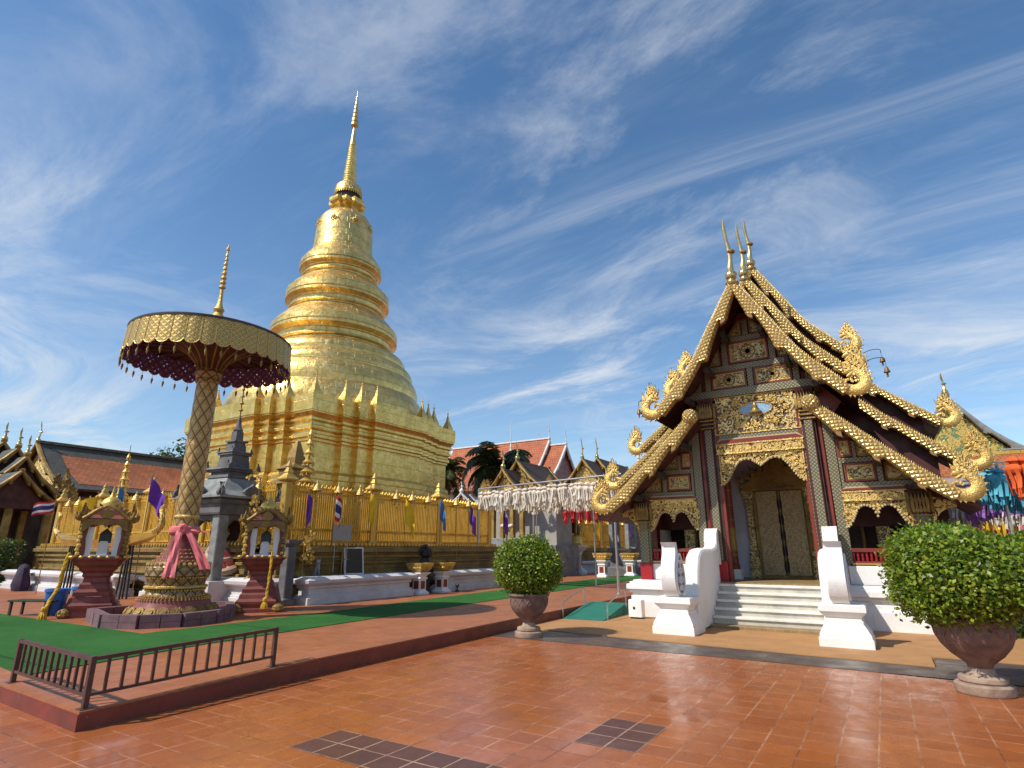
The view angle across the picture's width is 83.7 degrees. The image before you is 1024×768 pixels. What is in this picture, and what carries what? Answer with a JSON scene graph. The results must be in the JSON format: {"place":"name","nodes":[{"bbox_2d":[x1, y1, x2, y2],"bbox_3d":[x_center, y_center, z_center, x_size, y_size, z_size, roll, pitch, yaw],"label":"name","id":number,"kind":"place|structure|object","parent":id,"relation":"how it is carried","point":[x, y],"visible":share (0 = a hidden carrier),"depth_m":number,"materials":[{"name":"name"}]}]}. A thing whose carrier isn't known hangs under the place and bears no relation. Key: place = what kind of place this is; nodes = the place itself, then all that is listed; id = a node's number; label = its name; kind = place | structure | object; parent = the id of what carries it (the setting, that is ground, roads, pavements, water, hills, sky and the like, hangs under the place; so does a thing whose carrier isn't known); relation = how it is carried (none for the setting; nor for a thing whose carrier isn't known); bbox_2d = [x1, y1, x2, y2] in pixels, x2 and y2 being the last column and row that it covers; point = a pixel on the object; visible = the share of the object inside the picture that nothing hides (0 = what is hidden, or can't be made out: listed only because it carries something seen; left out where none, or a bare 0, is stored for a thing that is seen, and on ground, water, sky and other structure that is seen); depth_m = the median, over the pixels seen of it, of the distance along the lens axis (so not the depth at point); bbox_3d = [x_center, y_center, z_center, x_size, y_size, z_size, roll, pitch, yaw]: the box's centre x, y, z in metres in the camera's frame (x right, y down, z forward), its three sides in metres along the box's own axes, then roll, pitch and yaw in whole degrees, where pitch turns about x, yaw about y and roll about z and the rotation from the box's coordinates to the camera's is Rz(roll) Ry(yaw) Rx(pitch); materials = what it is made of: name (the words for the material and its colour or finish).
{"place":"outdoors","nodes":[
{"label":"outdoors","id":0,"kind":"place"},
{"bbox_2d":[0,572,632,714],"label":"terrace floor","id":1,"kind":"structure","parent":0,"point":[318,643],"depth_m":9.59,"materials":[{"name":"tile"}]},
{"bbox_2d":[0,534,29,582],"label":"hedge","id":2,"kind":"object","parent":1,"relation":"on","point":[8,558],"visible":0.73,"depth_m":23.05,"materials":[{"name":"green plant"}]},
{"bbox_2d":[10,564,30,590],"bbox_3d":[-17.792,7.015,20.775,0.747,0.945,0.545,-10,-19,31],"label":"cloth bundle","id":3,"kind":"object","parent":1,"relation":"on","point":[21,581],"visible":1,"depth_m":20.58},
{"bbox_2d":[7,599,57,616],"bbox_3d":[-10.830,5.079,12.996,1.100,0.335,0.390,-2,-16,7],"label":"bench","id":4,"kind":"object","parent":1,"relation":"on","point":[23,601],"visible":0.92,"depth_m":12.89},
{"bbox_2d":[0,468,74,569],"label":"temple building","id":5,"kind":"structure","parent":1,"relation":"on","point":[20,490],"depth_m":26.80,"materials":[{"name":"wood"}]},
{"bbox_2d":[0,422,78,569],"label":"temple building","id":6,"kind":"structure","parent":1,"relation":"on","point":[26,525],"depth_m":29.10,"materials":[{"name":"brown tile"}]},
{"bbox_2d":[31,495,57,593],"bbox_3d":[-16.164,5.420,19.429,0.610,3.260,0.133,9,-18,-28],"label":"flag","id":7,"kind":"object","parent":1,"relation":"on","point":[43,507],"visible":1,"depth_m":19.71,"materials":[{"name":"multicoloured fabric"}]},
{"bbox_2d":[44,588,70,615],"bbox_3d":[-10.442,4.982,13.084,0.490,0.570,0.490,-10,-19,31],"label":"bin","id":8,"kind":"object","parent":1,"relation":"on","point":[61,595],"visible":0.78,"depth_m":12.96,"materials":[{"name":"blue plastic"}]},
{"bbox_2d":[0,569,139,596],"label":"wall","id":9,"kind":"structure","parent":1,"relation":"on","point":[48,579],"depth_m":20.37,"materials":[{"name":"paint"}]},
{"bbox_2d":[77,492,99,512],"bbox_3d":[-15.226,5.533,20.179,0.553,3.460,0.184,11,-19,-32],"label":"flag","id":10,"kind":"object","parent":1,"relation":"on","point":[91,502],"visible":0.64,"depth_m":20.53,"materials":[{"name":"yellow fabric"}]},
{"bbox_2d":[55,487,139,618],"bbox_3d":[-9.541,3.854,13.341,1.207,2.920,1.207,9,-18,-29],"label":"spirit shrine","id":11,"kind":"object","parent":1,"relation":"on","point":[95,589],"visible":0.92,"depth_m":12.97,"materials":[{"name":"red paint"}]},
{"bbox_2d":[36,553,70,619],"bbox_3d":[-9.930,4.362,12.393,0.178,1.365,0.396,-4,-17,14],"label":"flower garland","id":12,"kind":"object","parent":11,"relation":"hanging from","point":[42,615],"visible":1,"depth_m":12.42},
{"bbox_2d":[30,421,183,500],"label":"temple building","id":13,"kind":"structure","parent":1,"relation":"on","point":[89,471],"depth_m":38.60,"materials":[{"name":"orange tile"}]},
{"bbox_2d":[53,504,165,599],"bbox_3d":[-13.390,5.435,18.553,7.217,2.747,0.740,-10,-19,31],"label":"gilded boat","id":14,"kind":"object","parent":1,"relation":"on","point":[136,539],"visible":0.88,"depth_m":17.49,"materials":[{"name":"gold metal"}]},
{"bbox_2d":[107,481,123,554],"bbox_3d":[-13.682,5.213,19.611,0.202,3.760,0.176,7,-18,-24],"label":"flag","id":15,"kind":"object","parent":1,"relation":"on","point":[121,494],"visible":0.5,"depth_m":20.01,"materials":[{"name":"blue fabric"}]},
{"bbox_2d":[116,446,130,496],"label":"tiered spire","id":16,"kind":"structure","parent":1,"relation":"on","point":[125,478],"depth_m":25.43,"materials":[{"name":"gold metal"}]},
{"bbox_2d":[5,627,278,710],"bbox_3d":[-4.434,3.309,7.008,2.140,0.510,2.270,-10,-19,31],"label":"railing","id":17,"kind":"object","parent":1,"relation":"on","point":[87,693],"visible":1,"depth_m":6.25,"materials":[{"name":"metal"}]},
{"bbox_2d":[131,474,164,597],"bbox_3d":[-11.540,4.794,18.256,0.491,3.810,0.140,5,-17,-16],"label":"flag","id":18,"kind":"object","parent":1,"relation":"on","point":[156,496],"visible":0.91,"depth_m":18.55,"materials":[{"name":"fabric"}]},
{"bbox_2d":[33,473,277,594],"bbox_3d":[-13.029,5.314,20.319,15.550,4.000,1.100,-10,-19,31],"label":"golden fence","id":19,"kind":"object","parent":1,"relation":"on","point":[56,553],"visible":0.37,"depth_m":20.30,"materials":[{"name":"metal"}]},
{"bbox_2d":[85,601,235,629],"bbox_3d":[-7.225,4.907,12.205,2.854,0.265,3.111,-10,-19,31],"label":"kerb ring","id":20,"kind":"object","parent":1,"relation":"on","point":[112,617],"visible":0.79,"depth_m":11.02,"materials":[{"name":"stone"}]},
{"bbox_2d":[118,245,291,613],"bbox_3d":[-7.139,0.716,13.203,3.573,8.872,3.585,-10,-19,31],"label":"giant parasol","id":21,"kind":"object","parent":1,"relation":"on","point":[208,352],"visible":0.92,"depth_m":12.65,"materials":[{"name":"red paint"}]},
{"bbox_2d":[161,523,211,577],"bbox_3d":[-6.937,3.558,12.260,0.900,1.098,1.034,11,-19,-32],"label":"sash","id":22,"kind":"object","parent":21,"relation":"attached to","point":[180,530],"visible":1,"depth_m":12.01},
{"bbox_2d":[138,575,278,601],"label":"wall","id":23,"kind":"structure","parent":1,"relation":"on","point":[236,586],"depth_m":15.69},
{"bbox_2d":[239,469,270,578],"bbox_3d":[-7.296,3.981,16.119,0.751,3.123,0.808,-10,-19,31],"label":"votive tree","id":24,"kind":"object","parent":23,"relation":"on","point":[255,501],"visible":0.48,"depth_m":16.28,"materials":[{"name":"gold metal"}]},
{"bbox_2d":[172,387,280,600],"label":"stone pavilion","id":25,"kind":"structure","parent":1,"relation":"on","point":[229,489],"depth_m":16.66,"materials":[{"name":"grey stone"}]},
{"bbox_2d":[205,520,239,576],"bbox_3d":[-8.554,4.796,16.860,1.086,1.898,0.837,5,-17,-17],"label":"deity statue","id":26,"kind":"object","parent":25,"relation":"on","point":[229,568],"visible":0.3,"depth_m":16.70,"materials":[{"name":"black metal"}]},
{"bbox_2d":[235,490,293,613],"bbox_3d":[-6.192,4.138,14.320,1.207,2.920,1.207,6,-17,-19],"label":"spirit shrine","id":27,"kind":"object","parent":1,"relation":"on","point":[267,515],"visible":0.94,"depth_m":13.91,"materials":[{"name":"red paint"}]},
{"bbox_2d":[260,552,272,608],"bbox_3d":[-5.761,4.622,13.499,0.199,1.281,0.226,-10,-19,31],"label":"flower garland","id":28,"kind":"object","parent":27,"relation":"hanging from","point":[264,604],"visible":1,"depth_m":13.45},
{"bbox_2d":[278,540,301,606],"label":"stone pillar","id":29,"kind":"structure","parent":1,"relation":"on","point":[286,578],"depth_m":15.32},
{"bbox_2d":[275,657,312,665],"bbox_3d":[-2.906,3.699,7.633,0.150,0.007,0.600,-10,-19,31],"label":"tile inlay","id":30,"kind":"object","parent":1,"relation":"on","point":[292,661],"visible":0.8,"depth_m":7.62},
{"bbox_2d":[268,441,323,544],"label":"chedi","id":31,"kind":"structure","parent":1,"relation":"on","point":[296,456],"depth_m":20.38,"materials":[{"name":"gold metal"}]},
{"bbox_2d":[294,419,314,534],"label":"tiered spire","id":32,"kind":"structure","parent":1,"relation":"on","point":[307,470],"depth_m":18.45,"materials":[{"name":"gold metal"}]},
{"bbox_2d":[305,488,312,535],"bbox_3d":[-6.061,4.680,16.783,0.116,3.210,0.174,-7,-18,23],"label":"flag","id":33,"kind":"object","parent":1,"relation":"on","point":[309,508],"visible":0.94,"depth_m":17.06,"materials":[{"name":"purple fabric"}]},
{"bbox_2d":[184,92,454,544],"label":"stupa","id":34,"kind":"object","parent":1,"relation":"on","point":[350,391],"visible":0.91,"depth_m":42.13,"materials":[{"name":"gold metal"}]},
{"bbox_2d":[0,575,640,673],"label":"carpet","id":35,"kind":"object","parent":1,"relation":"on","point":[91,640],"visible":0.68,"depth_m":10.57,"materials":[{"name":"carpet"}]},
{"bbox_2d":[620,553,638,575],"bbox_3d":[6.760,10.294,32.642,0.825,1.250,0.825,-10,-19,31],"label":"bowl stand","id":36,"kind":"object","parent":35,"relation":"on","point":[630,561],"visible":0.99,"depth_m":32.45,"materials":[{"name":"red paint"}]},
{"bbox_2d":[328,485,341,574],"bbox_3d":[-5.359,4.747,17.284,0.223,3.360,0.163,1,-16,-2],"label":"flag","id":37,"kind":"object","parent":1,"relation":"on","point":[338,507],"visible":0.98,"depth_m":17.51,"materials":[{"name":"fabric"}]},
{"bbox_2d":[292,572,417,605],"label":"wall","id":38,"kind":"structure","parent":1,"relation":"on","point":[315,590],"depth_m":16.63,"materials":[{"name":"paint"}]},
{"bbox_2d":[292,530,316,576],"bbox_3d":[-5.989,4.831,16.369,0.854,1.271,0.833,-10,-19,31],"label":"votive tree","id":39,"kind":"object","parent":38,"relation":"on","point":[308,540],"visible":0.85,"depth_m":16.30,"materials":[{"name":"gold metal"}]},
{"bbox_2d":[313,558,320,575],"bbox_3d":[-5.616,5.274,16.512,0.190,0.517,0.406,8,-18,-27],"label":"dog figurine","id":40,"kind":"object","parent":38,"relation":"on","point":[317,568],"visible":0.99,"depth_m":16.45,"materials":[{"name":"grey stone"}]},
{"bbox_2d":[332,525,351,571],"bbox_3d":[-5.186,4.982,17.341,0.600,1.380,0.042,13,-21,-38],"label":"sign board","id":41,"kind":"object","parent":38,"relation":"on","point":[342,532],"visible":1,"depth_m":17.43,"materials":[{"name":"metal"}]},
{"bbox_2d":[344,547,363,574],"bbox_3d":[-4.877,5.445,17.629,0.165,0.796,0.680,-14,-21,40],"label":"notice board","id":42,"kind":"object","parent":38,"relation":"on","point":[354,562],"visible":0.96,"depth_m":17.63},
{"bbox_2d":[367,484,375,544],"bbox_3d":[-4.672,5.079,18.790,0.220,3.560,0.182,-2,-16,6],"label":"flag","id":43,"kind":"object","parent":1,"relation":"on","point":[372,510],"visible":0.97,"depth_m":19.05,"materials":[{"name":"fabric"}]},
{"bbox_2d":[257,460,501,596],"bbox_3d":[-3.823,5.436,20.739,1.100,4.000,11.600,-10,-19,31],"label":"golden fence","id":44,"kind":"object","parent":1,"relation":"on","point":[429,530],"visible":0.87,"depth_m":19.69,"materials":[{"name":"metal"}]},
{"bbox_2d":[403,494,414,545],"bbox_3d":[-3.665,5.595,20.213,0.377,3.360,0.173,2,-16,-8],"label":"flag","id":45,"kind":"object","parent":1,"relation":"on","point":[409,520],"visible":0.98,"depth_m":20.47,"materials":[{"name":"fabric"}]},
{"bbox_2d":[406,563,433,594],"bbox_3d":[-3.107,6.536,19.218,0.660,1.000,0.660,-10,-19,31],"label":"bowl stand","id":46,"kind":"object","parent":1,"relation":"on","point":[420,570],"visible":0.99,"depth_m":19.07,"materials":[{"name":"red paint"}]},
{"bbox_2d":[419,544,433,592],"bbox_3d":[-3.017,6.418,19.930,0.524,1.623,0.619,-10,-19,31],"label":"black statue","id":47,"kind":"object","parent":1,"relation":"on","point":[425,551],"visible":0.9,"depth_m":19.90,"materials":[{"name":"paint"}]},
{"bbox_2d":[439,497,445,542],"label":"flag","id":48,"kind":"object","parent":1,"relation":"on","point":[442,516],"visible":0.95,"depth_m":22.07,"materials":[{"name":"blue fabric"}]},
{"bbox_2d":[432,562,455,592],"bbox_3d":[-2.471,6.819,20.195,0.660,1.000,0.660,-10,-19,31],"label":"bowl stand","id":49,"kind":"object","parent":1,"relation":"on","point":[442,570],"visible":0.92,"depth_m":20.04,"materials":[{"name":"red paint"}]},
{"bbox_2d":[445,457,466,498],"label":"palm tree","id":50,"kind":"object","parent":1,"relation":"on","point":[452,470],"visible":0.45,"depth_m":58.34,"materials":[{"name":"green plant"}]},
{"bbox_2d":[454,481,477,503],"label":"temple building","id":51,"kind":"structure","parent":1,"relation":"on","point":[461,497],"depth_m":36.36,"materials":[{"name":"paint"}]},
{"bbox_2d":[430,568,502,591],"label":"wall","id":52,"kind":"structure","parent":1,"relation":"on","point":[472,579],"depth_m":21.44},
{"bbox_2d":[301,546,497,576],"bbox_3d":[-3.249,6.186,20.201,0.032,0.820,10.014,-10,-19,31],"label":"guard rail","id":53,"kind":"object","parent":52,"relation":"on","point":[432,557],"visible":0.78,"depth_m":18.44,"materials":[{"name":"gold metal"}]},
{"bbox_2d":[469,502,475,542],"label":"flag","id":54,"kind":"object","parent":1,"relation":"on","point":[472,519],"visible":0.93,"depth_m":23.63,"materials":[{"name":"purple fabric"}]},
{"bbox_2d":[461,441,532,496],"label":"palm tree","id":55,"kind":"object","parent":1,"relation":"on","point":[486,461],"visible":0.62,"depth_m":54.30,"materials":[{"name":"green plant"}]},
{"bbox_2d":[503,511,507,542],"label":"flag","id":56,"kind":"object","parent":1,"relation":"on","point":[505,522],"visible":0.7,"depth_m":25.43,"materials":[{"name":"purple fabric"}]},
{"bbox_2d":[448,426,574,501],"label":"temple building","id":57,"kind":"structure","parent":1,"relation":"on","point":[545,452],"depth_m":70.20,"materials":[{"name":"tile"}]},
{"bbox_2d":[480,442,578,575],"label":"temple building","id":58,"kind":"structure","parent":1,"relation":"on","point":[555,529],"depth_m":33.61,"materials":[{"name":"white tile"}]},
{"bbox_2d":[477,473,622,594],"bbox_3d":[2.359,6.053,22.911,7.406,3.982,3.649,-15,-22,43],"label":"lantern rack","id":59,"kind":"object","parent":1,"relation":"on","point":[615,533],"visible":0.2,"depth_m":22.80,"materials":[{"name":"metal"}]},
{"bbox_2d":[483,492,489,511],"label":"paper lantern","id":60,"kind":"object","parent":59,"relation":"hanging from","point":[486,503],"visible":0.98,"depth_m":24.17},
{"bbox_2d":[493,491,499,510],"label":"paper lantern","id":61,"kind":"object","parent":59,"relation":"hanging from","point":[496,501],"visible":0.97,"depth_m":23.65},
{"bbox_2d":[499,491,506,512],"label":"paper lantern","id":62,"kind":"object","parent":59,"relation":"hanging from","point":[502,508],"visible":0.87,"depth_m":23.50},
{"bbox_2d":[531,486,537,506],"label":"paper lantern","id":63,"kind":"object","parent":59,"relation":"hanging from","point":[534,497],"visible":0.84,"depth_m":22.29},
{"bbox_2d":[535,487,542,506],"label":"paper lantern","id":64,"kind":"object","parent":59,"relation":"hanging from","point":[538,498],"visible":0.92,"depth_m":22.13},
{"bbox_2d":[541,486,547,505],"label":"paper lantern","id":65,"kind":"object","parent":59,"relation":"hanging from","point":[544,493],"visible":0.98,"depth_m":21.93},
{"bbox_2d":[549,484,557,503],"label":"paper lantern","id":66,"kind":"object","parent":59,"relation":"hanging from","point":[553,494],"visible":1,"depth_m":21.55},
{"bbox_2d":[557,481,563,503],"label":"paper lantern","id":67,"kind":"object","parent":59,"relation":"hanging from","point":[560,491],"visible":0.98,"depth_m":21.43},
{"bbox_2d":[561,483,568,500],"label":"paper lantern","id":68,"kind":"object","parent":59,"relation":"hanging from","point":[564,488],"visible":1,"depth_m":21.35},
{"bbox_2d":[576,482,584,504],"bbox_3d":[2.477,3.921,20.748,0.340,0.991,0.330,12,-25,-10],"label":"paper lantern","id":69,"kind":"object","parent":59,"relation":"hanging from","point":[579,490],"visible":0.98,"depth_m":20.64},
{"bbox_2d":[583,480,591,505],"bbox_3d":[2.728,3.894,20.635,0.335,0.987,0.325,5,-16,-16],"label":"paper lantern","id":70,"kind":"object","parent":59,"relation":"hanging from","point":[586,489],"visible":0.91,"depth_m":20.54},
{"bbox_2d":[571,513,588,574],"bbox_3d":[3.770,9.578,35.531,1.800,4.234,1.800,-3,-16,12],"label":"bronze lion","id":71,"kind":"object","parent":1,"relation":"on","point":[576,536],"visible":0.3,"depth_m":34.97},
{"bbox_2d":[572,520,631,560],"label":"golden fence","id":72,"kind":"object","parent":1,"relation":"on","point":[588,551],"visible":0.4,"depth_m":40.06,"materials":[{"name":"metal"}]},
{"bbox_2d":[592,553,611,576],"bbox_3d":[4.968,9.917,31.339,0.825,1.250,0.825,-10,-19,31],"label":"bowl stand","id":73,"kind":"object","parent":1,"relation":"on","point":[602,560],"visible":0.83,"depth_m":31.14,"materials":[{"name":"red paint"}]},
{"bbox_2d":[564,438,640,559],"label":"temple building","id":74,"kind":"structure","parent":1,"relation":"on","point":[587,468],"depth_m":47.39,"materials":[{"name":"brown tile"}]},
{"bbox_2d":[582,560,640,572],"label":"wall","id":75,"kind":"structure","parent":1,"relation":"on","point":[588,566],"depth_m":37.57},
{"bbox_2d":[606,521,640,575],"bbox_3d":[6.590,8.497,34.255,1.900,5.600,1.900,-10,-19,31],"label":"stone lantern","id":76,"kind":"object","parent":1,"relation":"on","point":[622,565],"visible":0.34,"depth_m":33.47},
{"bbox_2d":[0,636,1023,767],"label":"plaza floor","id":77,"kind":"structure","parent":0,"point":[507,702],"depth_m":5.82,"materials":[{"name":"tile"}]},
{"bbox_2d":[0,596,631,732],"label":"terrace curb","id":78,"kind":"structure","parent":77,"relation":"on","point":[62,718],"depth_m":6.88,"materials":[{"name":"red paint"}]},
{"bbox_2d":[290,730,409,765],"bbox_3d":[-1.415,3.159,4.989,0.870,0.001,0.580,-10,-19,31],"label":"tile inlay","id":79,"kind":"object","parent":77,"relation":"on","point":[352,747],"visible":1,"depth_m":4.98,"materials":[{"name":"tile"}]},
{"bbox_2d":[357,746,504,767],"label":"tile inlay","id":80,"kind":"object","parent":77,"relation":"on","point":[411,757],"visible":1,"depth_m":4.63,"materials":[{"name":"tile"}]},
{"bbox_2d":[575,718,666,752],"bbox_3d":[1.029,3.257,5.329,0.580,0.001,0.870,-10,-19,31],"label":"tile inlay","id":81,"kind":"object","parent":77,"relation":"on","point":[626,735],"visible":1,"depth_m":5.30,"materials":[{"name":"tile"}]},
{"bbox_2d":[489,629,1023,685],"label":"granite strip","id":82,"kind":"object","parent":77,"relation":"on","point":[952,668],"visible":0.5,"depth_m":9.09,"materials":[{"name":"stone"}]},
{"bbox_2d":[491,531,565,638],"bbox_3d":[0.332,4.013,11.577,1.549,2.025,1.434,1,-16,-2],"label":"potted shrub","id":83,"kind":"object","parent":82,"relation":"on","point":[527,570],"visible":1,"depth_m":11.23,"materials":[{"name":"green plant"}]},
{"bbox_2d":[874,518,1023,698],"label":"potted shrub","id":84,"kind":"object","parent":77,"relation":"on","point":[959,585],"visible":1,"depth_m":6.73,"materials":[{"name":"green plant"}]},
{"bbox_2d":[0,0,1023,467],"label":"sky","id":85,"kind":"structure","parent":0,"point":[548,187],"materials":[{"name":"blue"}]},
{"bbox_2d":[535,613,1023,667],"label":"apron pavement","id":86,"kind":"structure","parent":0,"point":[917,649],"depth_m":10.57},
{"bbox_2d":[562,588,628,620],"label":"ramp","id":87,"kind":"structure","parent":86,"relation":"on","point":[598,611],"depth_m":14.57,"materials":[{"name":"metal"}]},
{"bbox_2d":[628,599,644,618],"bbox_3d":[3.092,5.587,14.182,0.340,0.460,0.262,-10,-19,31],"label":"utility box","id":88,"kind":"object","parent":86,"relation":"on","point":[636,608],"visible":0.98,"depth_m":14.10,"materials":[{"name":"white paint"}]},
{"bbox_2d":[590,219,996,649],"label":"temple hall","id":89,"kind":"structure","parent":86,"relation":"on","point":[783,474],"depth_m":14.47,"materials":[{"name":"gold metal"}]},
{"bbox_2d":[755,491,786,574],"bbox_3d":[7.238,4.143,15.971,0.596,2.270,0.075,-10,-19,31],"label":"door leaf","id":90,"kind":"structure","parent":89,"relation":"in","point":[769,518],"depth_m":15.95,"materials":[{"name":"gold metal"}]},
{"bbox_2d":[779,490,812,575],"bbox_3d":[7.750,4.054,15.664,0.596,2.270,0.075,-10,-19,31],"label":"door leaf","id":91,"kind":"structure","parent":89,"relation":"in","point":[797,550],"depth_m":15.63,"materials":[{"name":"wood"}]},
{"bbox_2d":[934,373,1023,487],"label":"temple building","id":92,"kind":"structure","parent":86,"relation":"on","point":[997,443],"depth_m":27.80,"materials":[{"name":"gold tile"}]},
{"bbox_2d":[956,447,1023,534],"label":"lantern rack","id":93,"kind":"object","parent":86,"relation":"on","point":[1010,524],"visible":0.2,"depth_m":12.97,"materials":[{"name":"metal"}]},
{"bbox_2d":[962,486,981,525],"bbox_3d":[12.652,3.375,15.837,0.350,1.132,0.339,1,-21,-11],"label":"paper lantern","id":94,"kind":"object","parent":93,"relation":"hanging from","point":[976,520],"visible":0.2,"depth_m":15.65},
{"bbox_2d":[978,505,989,521],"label":"paper lantern","id":95,"kind":"object","parent":93,"relation":"hanging from","point":[985,513],"visible":0.32,"depth_m":14.94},
{"bbox_2d":[982,467,1002,502],"bbox_3d":[10.949,2.247,13.035,0.334,0.938,0.324,-10,-19,31],"label":"paper lantern","id":96,"kind":"object","parent":93,"relation":"hanging from","point":[990,476],"visible":0.76,"depth_m":12.97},
{"bbox_2d":[985,483,1004,511],"bbox_3d":[11.326,2.482,13.433,0.369,1.011,0.357,1,-14,15],"label":"paper lantern","id":97,"kind":"object","parent":93,"relation":"hanging from","point":[996,506],"visible":0.21,"depth_m":13.33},
{"bbox_2d":[990,520,1006,536],"bbox_3d":[16.151,4.484,19.043,0.342,1.186,0.353,13,-26,-37],"label":"paper lantern","id":98,"kind":"object","parent":93,"relation":"hanging from","point":[1003,530],"visible":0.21,"depth_m":18.86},
{"bbox_2d":[992,463,1012,504],"bbox_3d":[11.056,2.267,12.941,0.352,0.963,0.341,4,-18,7],"label":"paper lantern","id":99,"kind":"object","parent":93,"relation":"hanging from","point":[1004,490],"visible":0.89,"depth_m":12.84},
{"bbox_2d":[1004,451,1023,496],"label":"paper lantern","id":100,"kind":"object","parent":93,"relation":"hanging from","point":[1013,468],"visible":0.98,"depth_m":11.45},
{"bbox_2d":[1009,497,1019,513],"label":"paper lantern","id":101,"kind":"object","parent":93,"relation":"hanging from","point":[1012,510],"visible":0.16,"depth_m":13.73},
{"bbox_2d":[1017,450,1023,501],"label":"paper lantern","id":102,"kind":"object","parent":93,"relation":"hanging from","point":[1021,461],"visible":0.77,"depth_m":11.44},
{"bbox_2d":[1000,529,1023,545],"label":"potted shrub","id":103,"kind":"object","parent":86,"relation":"on","point":[1015,537],"visible":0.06,"depth_m":9.52,"materials":[{"name":"green plant"}]},
{"bbox_2d":[1015,618,1023,638],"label":"hedge","id":104,"kind":"object","parent":86,"relation":"on","point":[1020,634],"visible":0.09,"depth_m":10.97,"materials":[{"name":"green plant"}]},
{"bbox_2d":[837,659,1023,686],"bbox_3d":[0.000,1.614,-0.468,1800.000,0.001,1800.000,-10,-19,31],"label":"ground","id":105,"kind":"structure","parent":0,"point":[935,663],"depth_m":7.95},
{"bbox_2d":[149,437,185,458],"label":"tree","id":106,"kind":"object","parent":105,"relation":"on","point":[178,450],"visible":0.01,"depth_m":90.06,"materials":[{"name":"green plant"}]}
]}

